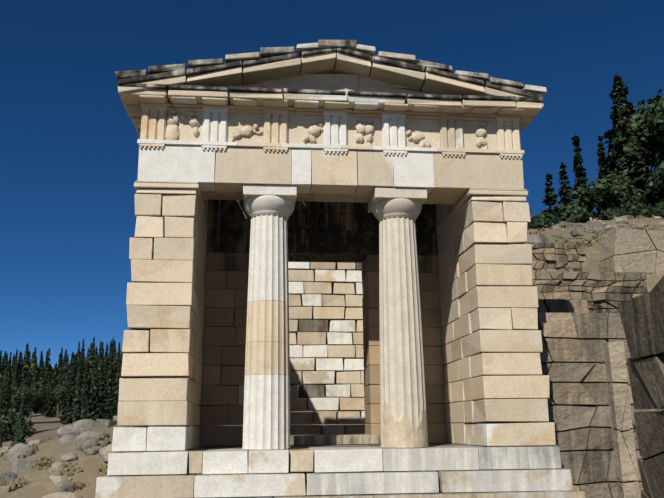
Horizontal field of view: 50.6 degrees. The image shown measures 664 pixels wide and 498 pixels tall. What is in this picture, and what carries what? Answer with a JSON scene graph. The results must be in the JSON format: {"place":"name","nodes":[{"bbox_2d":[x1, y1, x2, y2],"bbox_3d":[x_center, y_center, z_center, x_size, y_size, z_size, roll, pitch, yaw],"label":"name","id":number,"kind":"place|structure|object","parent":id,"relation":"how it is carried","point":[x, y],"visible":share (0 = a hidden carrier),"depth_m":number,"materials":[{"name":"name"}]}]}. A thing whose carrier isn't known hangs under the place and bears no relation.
{"place":"outdoors","nodes":[
{"label":"outdoors","id":0,"kind":"place"},
{"bbox_2d":[2,341,512,446],"bbox_3d":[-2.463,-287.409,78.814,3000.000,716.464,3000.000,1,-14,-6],"label":"ground","id":1,"kind":"structure","parent":0,"point":[45,427],"depth_m":150.10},
{"bbox_2d":[0,425,123,497],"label":"slope","id":2,"kind":"structure","parent":1,"relation":"on","point":[41,484],"depth_m":16.02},
{"bbox_2d":[0,213,663,497],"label":"rocks","id":3,"kind":"object","parent":2,"relation":"on","point":[87,441],"visible":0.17,"depth_m":17.63,"materials":[{"name":"grey stone"}]},
{"bbox_2d":[0,212,663,489],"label":"dry scrub","id":4,"kind":"object","parent":2,"relation":"on","point":[47,460],"visible":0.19,"depth_m":19.90,"materials":[{"name":"plant"}]},
{"bbox_2d":[0,72,663,444],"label":"conifer trees","id":5,"kind":"object","parent":1,"relation":"on","point":[628,160],"visible":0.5,"depth_m":99.31,"materials":[{"name":"green plant"}]},
{"bbox_2d":[0,89,663,458],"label":"trees","id":6,"kind":"object","parent":1,"relation":"on","point":[650,121],"visible":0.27,"depth_m":38.49,"materials":[{"name":"green plant"}]},
{"bbox_2d":[0,142,663,447],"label":"trunks","id":7,"kind":"object","parent":1,"relation":"on","point":[31,405],"visible":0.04,"depth_m":139.09,"materials":[{"name":"brown plant"}]},
{"bbox_2d":[513,227,663,497],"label":"stone retaining wall","id":8,"kind":"structure","parent":1,"relation":"on","point":[572,361],"depth_m":12.60,"materials":[{"name":"stone"}]},
{"bbox_2d":[517,215,663,450],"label":"slope","id":9,"kind":"structure","parent":1,"relation":"on","point":[591,262],"depth_m":22.58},
{"bbox_2d":[525,242,647,312],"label":"wall","id":10,"kind":"structure","parent":9,"relation":"on","point":[562,281],"depth_m":15.81,"materials":[{"name":"beige stone"}]},
{"bbox_2d":[603,276,663,497],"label":"wall","id":11,"kind":"structure","parent":1,"relation":"on","point":[642,317],"depth_m":8.03,"materials":[{"name":"stone"}]},
{"bbox_2d":[0,0,663,367],"label":"sky","id":12,"kind":"structure","parent":0,"point":[69,148],"materials":[{"name":"blue"}]},
{"bbox_3d":[-0.318,5.049,14.482,7.487,1.428,10.335,1,-14,-6],"label":"foundation","id":13,"kind":"object","parent":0,"visible":0},
{"bbox_2d":[192,434,463,449],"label":"floor","id":14,"kind":"structure","parent":13,"relation":"on","point":[335,440],"depth_m":12.53,"materials":[{"name":"stone"}]},
{"bbox_2d":[242,262,367,434],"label":"rear wall","id":15,"kind":"structure","parent":14,"relation":"on","point":[326,319],"depth_m":19.34,"materials":[{"name":"stone"}]},
{"bbox_2d":[200,200,446,445],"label":"inner wall","id":16,"kind":"structure","parent":14,"relation":"on","point":[345,232],"depth_m":13.30,"materials":[{"name":"beige stone"}]},
{"bbox_2d":[112,181,555,451],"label":"walls","id":17,"kind":"structure","parent":14,"relation":"on","point":[492,350],"depth_m":11.00,"materials":[{"name":"stone"}]},
{"bbox_2d":[137,139,523,204],"bbox_3d":[0.025,-1.260,11.853,6.361,0.692,0.937,1,-14,-6],"label":"architrave","id":18,"kind":"object","parent":17,"relation":"attached to","point":[216,170],"visible":0.92,"depth_m":11.46,"materials":[{"name":"stone"}]},
{"bbox_2d":[140,105,520,149],"bbox_3d":[0.017,-1.882,12.024,6.308,0.604,0.904,1,-14,-6],"label":"frieze","id":19,"kind":"object","parent":18,"relation":"on","point":[339,128],"visible":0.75,"depth_m":11.63,"materials":[{"name":"stone"}]},
{"bbox_2d":[165,109,490,149],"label":"relief sculptures","id":20,"kind":"object","parent":19,"relation":"attached to","point":[365,126],"visible":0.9,"depth_m":11.56,"materials":[{"name":"stone"}]},
{"bbox_2d":[120,83,542,138],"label":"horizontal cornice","id":21,"kind":"structure","parent":19,"relation":"on","point":[288,99],"depth_m":11.49,"materials":[{"name":"beige stone"}]},
{"bbox_2d":[115,40,546,128],"bbox_3d":[0.024,-2.792,12.063,7.049,1.063,1.282,1,-14,-6],"label":"raking cornice","id":22,"kind":"object","parent":21,"relation":"on","point":[339,56],"visible":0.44,"depth_m":11.62,"materials":[{"name":"beige stone"}]},
{"bbox_2d":[227,69,438,104],"bbox_3d":[0.018,-2.706,12.130,5.477,0.600,0.500,1,-14,-6],"label":"tympanum","id":23,"kind":"object","parent":21,"relation":"on","point":[333,80],"visible":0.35,"depth_m":11.90,"materials":[{"name":"stone"}]},
{"bbox_2d":[95,445,584,497],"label":"stepped base","id":24,"kind":"object","parent":13,"relation":"on","point":[467,471],"visible":0.94,"depth_m":10.07,"materials":[{"name":"stone"}]},
{"bbox_2d":[242,195,294,449],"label":"column","id":25,"kind":"structure","parent":24,"relation":"on","point":[266,420],"depth_m":10.90,"materials":[{"name":"stone"}]},
{"bbox_2d":[243,184,296,201],"bbox_3d":[-1.038,-0.845,11.680,0.866,0.176,0.864,1,-14,-6],"label":"abacus","id":26,"kind":"object","parent":25,"relation":"on","point":[286,191],"visible":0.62,"depth_m":11.27,"materials":[{"name":"stone"}]},
{"bbox_2d":[371,198,427,447],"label":"column","id":27,"kind":"structure","parent":24,"relation":"on","point":[403,402],"depth_m":11.11,"materials":[{"name":"stone"}]},
{"bbox_2d":[368,187,426,212],"bbox_3d":[1.091,-0.814,11.887,0.867,0.178,0.866,1,-14,-6],"label":"abacus","id":28,"kind":"object","parent":27,"relation":"on","point":[383,193],"visible":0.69,"depth_m":11.48,"materials":[{"name":"stone"}]}
]}

